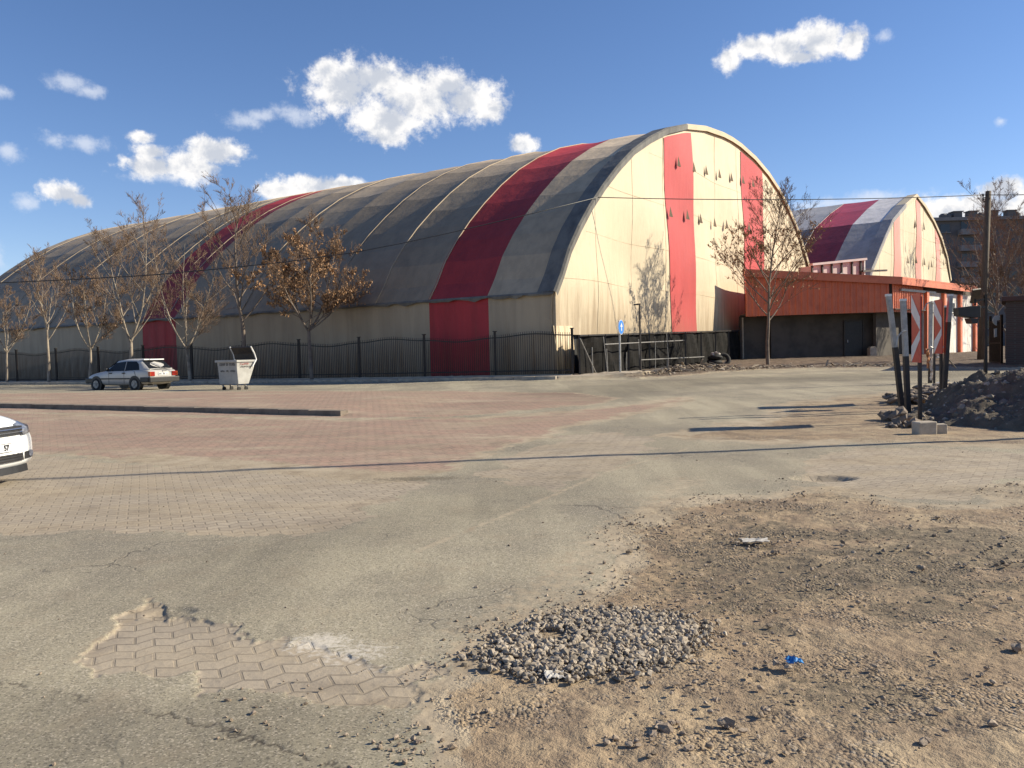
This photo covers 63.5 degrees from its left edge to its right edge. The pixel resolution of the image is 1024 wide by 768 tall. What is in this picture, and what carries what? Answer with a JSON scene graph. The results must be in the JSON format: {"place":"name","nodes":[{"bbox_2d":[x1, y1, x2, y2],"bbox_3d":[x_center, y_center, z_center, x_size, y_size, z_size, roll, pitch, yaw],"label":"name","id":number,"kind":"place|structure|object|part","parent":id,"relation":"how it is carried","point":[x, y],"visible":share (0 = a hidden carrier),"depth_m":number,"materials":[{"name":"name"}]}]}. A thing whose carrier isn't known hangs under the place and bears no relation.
{"place":"outdoors","nodes":[
{"label":"outdoors","id":0,"kind":"place"},
{"bbox_2d":[10,370,649,381],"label":"sidewalk","id":1,"kind":"structure","parent":0,"point":[600,373],"depth_m":38.63,"materials":[{"name":"concrete"}]},
{"bbox_2d":[0,285,43,381],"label":"bare tree","id":2,"kind":"object","parent":1,"relation":"on","point":[5,319],"visible":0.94,"depth_m":52.99,"materials":[{"name":"brown plant"}]},
{"bbox_2d":[9,242,77,381],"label":"bare tree","id":3,"kind":"object","parent":1,"relation":"on","point":[40,296],"visible":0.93,"depth_m":51.06,"materials":[{"name":"brown plant"}]},
{"bbox_2d":[50,262,131,375],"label":"bare tree","id":4,"kind":"object","parent":1,"relation":"on","point":[88,294],"visible":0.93,"depth_m":49.53,"materials":[{"name":"brown plant"}]},
{"bbox_2d":[74,192,178,358],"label":"bare tree","id":5,"kind":"object","parent":1,"relation":"on","point":[118,250],"visible":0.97,"depth_m":47.63,"materials":[{"name":"brown plant"}]},
{"bbox_2d":[135,223,247,380],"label":"bare tree","id":6,"kind":"object","parent":1,"relation":"on","point":[204,313],"visible":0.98,"depth_m":45.54,"materials":[{"name":"brown plant"}]},
{"bbox_2d":[187,171,305,359],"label":"bare tree","id":7,"kind":"object","parent":1,"relation":"on","point":[237,273],"visible":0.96,"depth_m":43.86,"materials":[{"name":"brown plant"}]},
{"bbox_2d":[0,328,573,381],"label":"iron fence","id":8,"kind":"object","parent":1,"relation":"on","point":[20,373],"visible":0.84,"depth_m":43.34,"materials":[{"name":"metal"}]},
{"bbox_2d":[253,212,372,378],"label":"bare tree","id":9,"kind":"object","parent":1,"relation":"on","point":[327,298],"visible":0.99,"depth_m":42.37,"materials":[{"name":"brown plant"}]},
{"bbox_2d":[618,320,623,371],"bbox_3d":[4.701,-1.437,35.882,0.137,2.685,0.639,0,3,29],"label":"road sign","id":10,"kind":"object","parent":1,"relation":"on","point":[620,327],"visible":0.95,"depth_m":35.85,"materials":[{"name":"metal"}]},
{"bbox_2d":[0,391,692,481],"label":"brick paving","id":11,"kind":"structure","parent":0,"point":[397,448],"depth_m":18.14,"materials":[{"name":"brown brick"}]},
{"bbox_2d":[0,366,1023,767],"bbox_3d":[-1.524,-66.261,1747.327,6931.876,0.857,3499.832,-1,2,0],"label":"road","id":12,"kind":"structure","parent":0,"point":[438,546],"depth_m":6.13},
{"bbox_2d":[0,416,32,475],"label":"white sedan car","id":13,"kind":"object","parent":12,"relation":"on","point":[16,452],"visible":1,"depth_m":11.11,"materials":[{"name":"paint"}]},
{"bbox_2d":[85,359,179,389],"bbox_3d":[-17.095,-0.414,37.246,4.220,1.441,1.930,0,2,26],"label":"hatchback car","id":14,"kind":"object","parent":12,"relation":"on","point":[135,374],"visible":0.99,"depth_m":36.44,"materials":[{"name":"silver metal"}]},
{"bbox_3d":[-17.514,-0.775,36.673,1.120,0.426,0.148,0,2,27],"label":"window","id":15,"kind":"part","parent":14,"relation":"part of","materials":[{"name":"black glass"}]},
{"bbox_3d":[-16.570,-0.788,36.221,0.860,0.407,0.148,0,2,24],"label":"window","id":16,"kind":"part","parent":14,"relation":"part of","materials":[{"name":"black glass"}]},
{"bbox_3d":[-15.690,-0.884,36.550,0.475,0.366,1.200,0,2,26],"label":"rear window","id":17,"kind":"part","parent":14,"relation":"part of","materials":[{"name":"black glass"}]},
{"bbox_2d":[0,403,347,415],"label":"kerb","id":18,"kind":"structure","parent":12,"relation":"on","point":[275,411],"depth_m":23.04,"materials":[{"name":"concrete"}]},
{"bbox_2d":[215,346,256,389],"bbox_3d":[-11.363,-0.646,34.112,1.327,1.813,1.073,0,3,30],"label":"waste container","id":19,"kind":"object","parent":12,"relation":"on","point":[237,370],"visible":0.96,"depth_m":33.86,"materials":[{"name":"metal"}]},
{"bbox_2d":[0,376,556,384],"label":"kerb","id":20,"kind":"structure","parent":12,"relation":"on","point":[395,379],"depth_m":39.66,"materials":[{"name":"concrete"}]},
{"bbox_2d":[891,409,912,423],"bbox_3d":[7.443,0.669,15.878,0.382,0.392,0.357,-2,2,-9],"label":"pile of rubble stones","id":21,"kind":"object","parent":12,"relation":"on","point":[903,415],"visible":0.56,"depth_m":15.79,"materials":[{"name":"grey stone"}]},
{"bbox_2d":[924,301,933,382],"bbox_3d":[13.450,-1.217,26.642,0.469,2.888,0.152,-1,2,0],"label":"steel post","id":22,"kind":"object","parent":12,"relation":"on","point":[930,324],"visible":0.76,"depth_m":26.61,"materials":[{"name":"grey metal"}]},
{"bbox_2d":[926,349,929,367],"bbox_3d":[13.342,-0.820,26.567,0.108,0.631,0.182,1,3,44],"label":"rag","id":23,"kind":"object","parent":22,"relation":"hanging from","point":[927,356],"visible":1,"depth_m":26.55,"materials":[{"name":"orange fabric"}]},
{"bbox_2d":[929,357,932,379],"bbox_3d":[13.461,-0.497,26.538,0.200,0.760,0.135,-3,3,-34],"label":"rag","id":24,"kind":"object","parent":22,"relation":"hanging from","point":[931,367],"visible":0.68,"depth_m":26.51,"materials":[{"name":"white fabric"}]},
{"bbox_2d":[0,432,1023,708],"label":"worn paving","id":25,"kind":"structure","parent":0,"point":[48,494],"depth_m":9.08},
{"bbox_2d":[0,346,1023,380],"bbox_3d":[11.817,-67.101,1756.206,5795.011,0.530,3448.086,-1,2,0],"label":"ground","id":26,"kind":"structure","parent":0,"point":[964,359],"depth_m":48.15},
{"bbox_2d":[0,124,809,378],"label":"striped tent hall","id":27,"kind":"structure","parent":26,"relation":"on","point":[598,266],"depth_m":47.46,"materials":[{"name":"beige fabric"}]},
{"bbox_2d":[0,197,597,282],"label":"overhead cable","id":28,"kind":"object","parent":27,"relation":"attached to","point":[294,260],"visible":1,"depth_m":36.84,"materials":[{"name":"black plastic"}]},
{"bbox_2d":[634,303,641,369],"bbox_3d":[5.795,-1.961,38.126,0.320,3.481,0.120,-1,2,0],"label":"lamp post","id":29,"kind":"object","parent":26,"relation":"on","point":[639,304],"visible":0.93,"depth_m":38.08,"materials":[{"name":"metal"}]},
{"bbox_2d":[579,333,703,372],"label":"scaffold frame","id":30,"kind":"object","parent":26,"relation":"on","point":[606,360],"visible":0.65,"depth_m":41.08,"materials":[{"name":"metal"}]},
{"bbox_2d":[631,368,679,374],"bbox_3d":[6.029,-0.519,35.608,2.372,0.348,1.680,-1,2,0],"label":"rubble pile","id":31,"kind":"object","parent":26,"relation":"on","point":[661,371],"visible":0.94,"depth_m":35.46,"materials":[{"name":"grey stone"}]},
{"bbox_2d":[576,330,741,374],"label":"screen fence","id":32,"kind":"object","parent":26,"relation":"on","point":[705,344],"visible":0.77,"depth_m":44.41,"materials":[{"name":"black metal"}]},
{"bbox_2d":[662,359,740,371],"bbox_3d":[8.861,-0.833,38.771,4.901,0.673,2.236,-3,3,-38],"label":"rubble pile","id":33,"kind":"object","parent":26,"relation":"on","point":[690,367],"visible":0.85,"depth_m":38.28,"materials":[{"name":"grey stone"}]},
{"bbox_2d":[707,353,730,363],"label":"tyre stack","id":34,"kind":"object","parent":26,"relation":"on","point":[716,359],"visible":0.89,"depth_m":49.75,"materials":[{"name":"rubber"}]},
{"bbox_2d":[707,176,836,364],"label":"bare tree","id":35,"kind":"object","parent":26,"relation":"on","point":[761,248],"visible":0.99,"depth_m":47.06,"materials":[{"name":"brown plant"}]},
{"bbox_2d":[717,360,902,370],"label":"verge litter","id":36,"kind":"object","parent":26,"relation":"on","point":[754,366],"visible":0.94,"depth_m":40.04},
{"bbox_2d":[739,269,976,358],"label":"canopy building","id":37,"kind":"structure","parent":26,"relation":"on","point":[843,315],"depth_m":57.36,"materials":[{"name":"red paint"}]},
{"bbox_2d":[798,258,866,274],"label":"rooftop railing","id":38,"kind":"object","parent":37,"relation":"on","point":[853,266],"visible":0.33,"depth_m":60.52,"materials":[{"name":"metal"}]},
{"bbox_2d":[843,320,863,355],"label":"door","id":39,"kind":"structure","parent":37,"relation":"in","point":[853,330],"depth_m":57.81,"materials":[{"name":"grey metal"}]},
{"bbox_2d":[792,194,951,282],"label":"tent hall","id":40,"kind":"structure","parent":26,"relation":"on","point":[895,237],"depth_m":81.17,"materials":[{"name":"cream tent fabric"},{"name":"red tent fabric"},{"name":"grey tent fabric"}]},
{"bbox_2d":[867,347,876,355],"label":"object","id":41,"kind":"object","parent":26,"relation":"on","point":[871,351],"visible":0.8,"depth_m":57.22,"materials":[{"name":"concrete"}]},
{"bbox_2d":[930,176,1023,315],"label":"bare tree","id":42,"kind":"object","parent":26,"relation":"on","point":[993,227],"visible":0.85,"depth_m":65.76,"materials":[{"name":"brown plant"}]},
{"bbox_2d":[934,209,1023,345],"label":"apartment block","id":43,"kind":"structure","parent":26,"relation":"on","point":[952,223],"depth_m":149.20,"materials":[{"name":"brown brick"}]},
{"bbox_2d":[940,224,950,232],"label":"window","id":44,"kind":"structure","parent":43,"relation":"in","point":[944,228],"depth_m":148.99,"materials":[{"name":"glass"}]},
{"bbox_2d":[961,221,973,228],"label":"window","id":45,"kind":"structure","parent":43,"relation":"in","point":[963,225],"depth_m":148.99,"materials":[{"name":"grey glass"}]},
{"bbox_2d":[961,238,973,244],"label":"window","id":46,"kind":"structure","parent":43,"relation":"in","point":[971,240],"depth_m":149.06,"materials":[{"name":"grey glass"}]},
{"bbox_2d":[961,254,974,260],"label":"window","id":47,"kind":"structure","parent":43,"relation":"in","point":[968,256],"depth_m":149.21,"materials":[{"name":"grey glass"}]},
{"bbox_2d":[961,270,974,277],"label":"window","id":48,"kind":"structure","parent":43,"relation":"in","point":[971,274],"depth_m":149.32,"materials":[{"name":"grey glass"}]},
{"bbox_2d":[988,304,994,312],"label":"window","id":49,"kind":"structure","parent":43,"relation":"in","point":[990,308],"depth_m":149.53,"materials":[{"name":"grey glass"}]},
{"bbox_2d":[1008,287,1018,295],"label":"window","id":50,"kind":"structure","parent":43,"relation":"in","point":[1009,290],"depth_m":149.44,"materials":[{"name":"grey glass"}]},
{"bbox_2d":[1008,271,1019,279],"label":"window","id":51,"kind":"structure","parent":43,"relation":"in","point":[1013,273],"depth_m":149.32,"materials":[{"name":"grey glass"}]},
{"bbox_2d":[935,197,1023,305],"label":"bare tree","id":52,"kind":"object","parent":26,"relation":"on","point":[975,245],"visible":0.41,"depth_m":84.03,"materials":[{"name":"brown plant"}]},
{"bbox_2d":[977,191,990,359],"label":"utility pole","id":53,"kind":"object","parent":26,"relation":"on","point":[984,267],"visible":0.9,"depth_m":46.67,"materials":[{"name":"brown wood"}]},
{"bbox_2d":[598,195,977,199],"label":"overhead cable","id":54,"kind":"object","parent":53,"relation":"attached to","point":[783,199],"visible":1,"depth_m":43.15,"materials":[{"name":"black plastic"}]},
{"bbox_2d":[957,245,1023,358],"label":"bare tree","id":55,"kind":"object","parent":26,"relation":"on","point":[995,280],"visible":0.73,"depth_m":47.05,"materials":[{"name":"brown plant"}]},
{"bbox_2d":[968,201,1023,295],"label":"bare tree","id":56,"kind":"object","parent":26,"relation":"on","point":[993,273],"visible":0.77,"depth_m":58.30,"materials":[{"name":"brown plant"}]},
{"bbox_2d":[989,314,1002,363],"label":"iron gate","id":57,"kind":"structure","parent":26,"relation":"on","point":[996,339],"depth_m":38.69,"materials":[{"name":"metal"}]},
{"bbox_2d":[999,219,1023,290],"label":"bare tree","id":58,"kind":"object","parent":26,"relation":"on","point":[1017,274],"visible":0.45,"depth_m":70.65,"materials":[{"name":"brown plant"}]},
{"bbox_2d":[1002,296,1023,364],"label":"brick hut","id":59,"kind":"object","parent":26,"relation":"on","point":[1014,330],"visible":0.96,"depth_m":35.77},
{"bbox_2d":[0,0,1023,275],"label":"sky","id":60,"kind":"structure","parent":0,"point":[102,101],"materials":[{"name":"blue"}]},
{"bbox_2d":[426,390,1023,767],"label":"dirt","id":61,"kind":"structure","parent":0,"point":[522,734],"depth_m":4.43,"materials":[{"name":"brown soil"}]},
{"bbox_2d":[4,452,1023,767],"bbox_3d":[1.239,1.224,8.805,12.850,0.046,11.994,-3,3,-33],"label":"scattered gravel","id":62,"kind":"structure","parent":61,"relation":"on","point":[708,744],"depth_m":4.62,"materials":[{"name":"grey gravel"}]},
{"bbox_2d":[444,602,726,685],"bbox_3d":[0.486,1.402,4.589,1.178,0.082,1.475,0,3,36],"label":"gravel patch","id":63,"kind":"object","parent":61,"relation":"on","point":[604,632],"visible":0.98,"depth_m":4.45,"materials":[{"name":"grey gravel"}]},
{"bbox_2d":[544,669,565,678],"bbox_3d":[0.209,1.416,4.051,0.104,0.018,0.102,-1,2,0],"label":"paper scrap","id":64,"kind":"object","parent":63,"relation":"on","point":[549,674],"visible":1,"depth_m":4.03,"materials":[{"name":"white paper"}]},
{"bbox_2d":[648,730,657,736],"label":"stone","id":65,"kind":"object","parent":61,"relation":"on","point":[652,733],"visible":1,"depth_m":3.42,"materials":[{"name":"grey stone"}]},
{"bbox_2d":[654,720,673,733],"bbox_3d":[0.635,1.443,3.478,0.079,0.046,0.088,-1,2,0],"label":"stone","id":66,"kind":"object","parent":61,"relation":"on","point":[667,728],"visible":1,"depth_m":3.45,"materials":[{"name":"grey stone"}]},
{"bbox_2d":[667,719,675,724],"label":"stone","id":67,"kind":"object","parent":61,"relation":"on","point":[671,722],"visible":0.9,"depth_m":3.52,"materials":[{"name":"grey stone"}]},
{"bbox_2d":[683,744,694,751],"bbox_3d":[0.705,1.455,3.303,0.046,0.028,0.038,-2,2,-21],"label":"stone","id":68,"kind":"object","parent":61,"relation":"on","point":[687,747],"visible":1,"depth_m":3.29,"materials":[{"name":"grey stone"}]},
{"bbox_2d":[712,697,720,701],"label":"stone","id":69,"kind":"object","parent":61,"relation":"on","point":[716,699],"visible":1,"depth_m":3.75,"materials":[{"name":"grey stone"}]},
{"bbox_2d":[716,716,734,727],"bbox_3d":[0.906,1.437,3.523,0.077,0.052,0.059,-1,2,0],"label":"stone","id":70,"kind":"object","parent":61,"relation":"on","point":[725,721],"visible":0.99,"depth_m":3.50,"materials":[{"name":"grey stone"}]},
{"bbox_2d":[738,537,769,541],"bbox_3d":[1.986,1.272,6.764,0.238,0.015,0.143,-1,2,0],"label":"paper scrap","id":71,"kind":"object","parent":61,"relation":"on","point":[754,539],"visible":1,"depth_m":6.76,"materials":[{"name":"white paper"}]},
{"bbox_2d":[760,706,770,712],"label":"stone","id":72,"kind":"object","parent":61,"relation":"on","point":[765,708],"visible":1,"depth_m":3.63,"materials":[{"name":"grey stone"}]},
{"bbox_2d":[772,660,779,665],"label":"stone","id":73,"kind":"object","parent":61,"relation":"on","point":[775,662],"visible":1,"depth_m":4.15,"materials":[{"name":"grey stone"}]},
{"bbox_2d":[784,655,803,663],"bbox_3d":[1.415,1.379,4.152,0.084,0.028,0.072,-1,2,0],"label":"plastic scrap","id":74,"kind":"object","parent":61,"relation":"on","point":[791,659],"visible":1,"depth_m":4.14,"materials":[{"name":"blue plastic"}]},
{"bbox_2d":[877,406,907,420],"bbox_3d":[7.591,0.605,16.514,0.469,0.340,0.579,-3,3,-42],"label":"soil clod","id":75,"kind":"object","parent":61,"relation":"on","point":[885,415],"visible":0.76,"depth_m":16.42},
{"bbox_2d":[885,294,903,406],"bbox_3d":[8.563,-0.578,18.476,0.422,2.856,0.110,-1,2,0],"label":"steel post","id":76,"kind":"object","parent":61,"relation":"on","point":[896,357],"visible":0.88,"depth_m":18.43,"materials":[{"name":"grey metal"}]},
{"bbox_2d":[885,420,903,427],"bbox_3d":[7.099,0.777,15.391,0.259,0.212,0.296,-3,3,-35],"label":"soil clod","id":77,"kind":"object","parent":61,"relation":"on","point":[897,424],"visible":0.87,"depth_m":15.33,"materials":[{"name":"soil"}]},
{"bbox_2d":[896,299,910,412],"bbox_3d":[8.532,-0.493,18.083,0.361,2.727,0.152,-1,2,0],"label":"steel post","id":78,"kind":"object","parent":61,"relation":"on","point":[903,333],"visible":0.94,"depth_m":18.06,"materials":[{"name":"grey metal"}]},
{"bbox_2d":[903,418,920,427],"bbox_3d":[7.408,0.733,15.334,0.327,0.224,0.282,-1,2,0],"label":"soil clod","id":79,"kind":"object","parent":61,"relation":"on","point":[907,424],"visible":0.62,"depth_m":15.30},
{"bbox_2d":[911,293,921,419],"bbox_3d":[7.954,-0.359,16.195,0.112,2.795,0.620,-1,2,12],"label":"hazard panel","id":80,"kind":"object","parent":61,"relation":"on","point":[916,314],"visible":0.91,"depth_m":16.17,"materials":[{"name":"metal"}]},
{"bbox_2d":[882,382,957,403],"bbox_3d":[10.971,0.206,21.540,1.621,0.377,5.305,1,3,42],"label":"dirt mound","id":81,"kind":"object","parent":61,"relation":"on","point":[928,391],"visible":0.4,"depth_m":20.29,"materials":[{"name":"soil"}]},
{"bbox_2d":[916,565,925,570],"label":"stone","id":82,"kind":"object","parent":61,"relation":"on","point":[922,567],"visible":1,"depth_m":5.86,"materials":[{"name":"beige stone"}]},
{"bbox_2d":[912,420,936,434],"bbox_3d":[7.117,0.763,14.293,0.330,0.244,0.240,-2,2,-7],"label":"concrete block","id":83,"kind":"object","parent":61,"relation":"on","point":[927,427],"depth_m":14.18,"materials":[{"name":"grey concrete"}]},
{"bbox_2d":[919,736,931,745],"bbox_3d":[1.654,1.427,3.313,0.056,0.029,0.043,-1,2,0],"label":"stone","id":84,"kind":"object","parent":61,"relation":"on","point":[924,740],"visible":1,"depth_m":3.31,"materials":[{"name":"grey stone"}]},
{"bbox_2d":[933,305,935,385],"bbox_3d":[12.439,-0.969,24.380,0.084,2.722,0.055,-1,2,0],"label":"steel post","id":85,"kind":"object","parent":61,"relation":"on","point":[934,363],"visible":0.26,"depth_m":24.38,"materials":[{"name":"metal"}]},
{"bbox_2d":[937,423,946,433],"bbox_3d":[7.386,0.781,14.362,0.260,0.187,0.220,-1,2,14],"label":"concrete block","id":86,"kind":"object","parent":61,"relation":"on","point":[941,428],"depth_m":14.25,"materials":[{"name":"grey concrete"}]},
{"bbox_2d":[944,305,946,337],"bbox_3d":[11.595,-0.773,22.159,0.080,2.649,0.055,-1,2,0],"label":"steel post","id":87,"kind":"object","parent":61,"relation":"on","point":[945,307],"visible":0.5,"depth_m":22.12,"materials":[{"name":"metal"}]},
{"bbox_2d":[941,294,953,388],"bbox_3d":[10.581,-0.740,20.154,0.292,2.881,0.104,-1,2,0],"label":"steel post","id":88,"kind":"object","parent":61,"relation":"on","point":[947,342],"visible":0.88,"depth_m":20.11,"materials":[{"name":"metal"}]},
{"bbox_2d":[907,368,1023,430],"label":"earth heap","id":89,"kind":"object","parent":61,"relation":"on","point":[979,398],"visible":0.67,"depth_m":16.00,"materials":[{"name":"grey soil"}]},
{"bbox_2d":[934,299,942,389],"bbox_3d":[10.538,-0.669,20.379,0.112,2.808,0.620,-1,2,12],"label":"hazard panel","id":90,"kind":"object","parent":89,"relation":"on","point":[938,326],"visible":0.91,"depth_m":20.35,"materials":[{"name":"metal"}]},
{"bbox_2d":[953,288,987,373],"bbox_3d":[10.825,-0.829,19.470,0.906,2.822,0.462,-2,2,-20],"label":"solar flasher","id":91,"kind":"object","parent":89,"relation":"on","point":[970,314],"visible":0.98,"depth_m":19.42,"materials":[{"name":"black metal"}]},
{"bbox_2d":[987,719,998,726],"bbox_3d":[2.005,1.417,3.460,0.044,0.033,0.027,-2,2,-6],"label":"stone","id":92,"kind":"object","parent":61,"relation":"on","point":[991,723],"visible":1,"depth_m":3.45,"materials":[{"name":"grey stone"}]},
{"bbox_2d":[1010,643,1023,651],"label":"stone","id":93,"kind":"object","parent":61,"relation":"on","point":[1016,647],"visible":1,"depth_m":4.28,"materials":[{"name":"grey stone"}]},
{"bbox_2d":[861,269,886,271],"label":"roof pipe","id":94,"kind":"object","parent":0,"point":[873,270],"visible":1,"depth_m":62.21,"materials":[{"name":"metal"}]}
]}

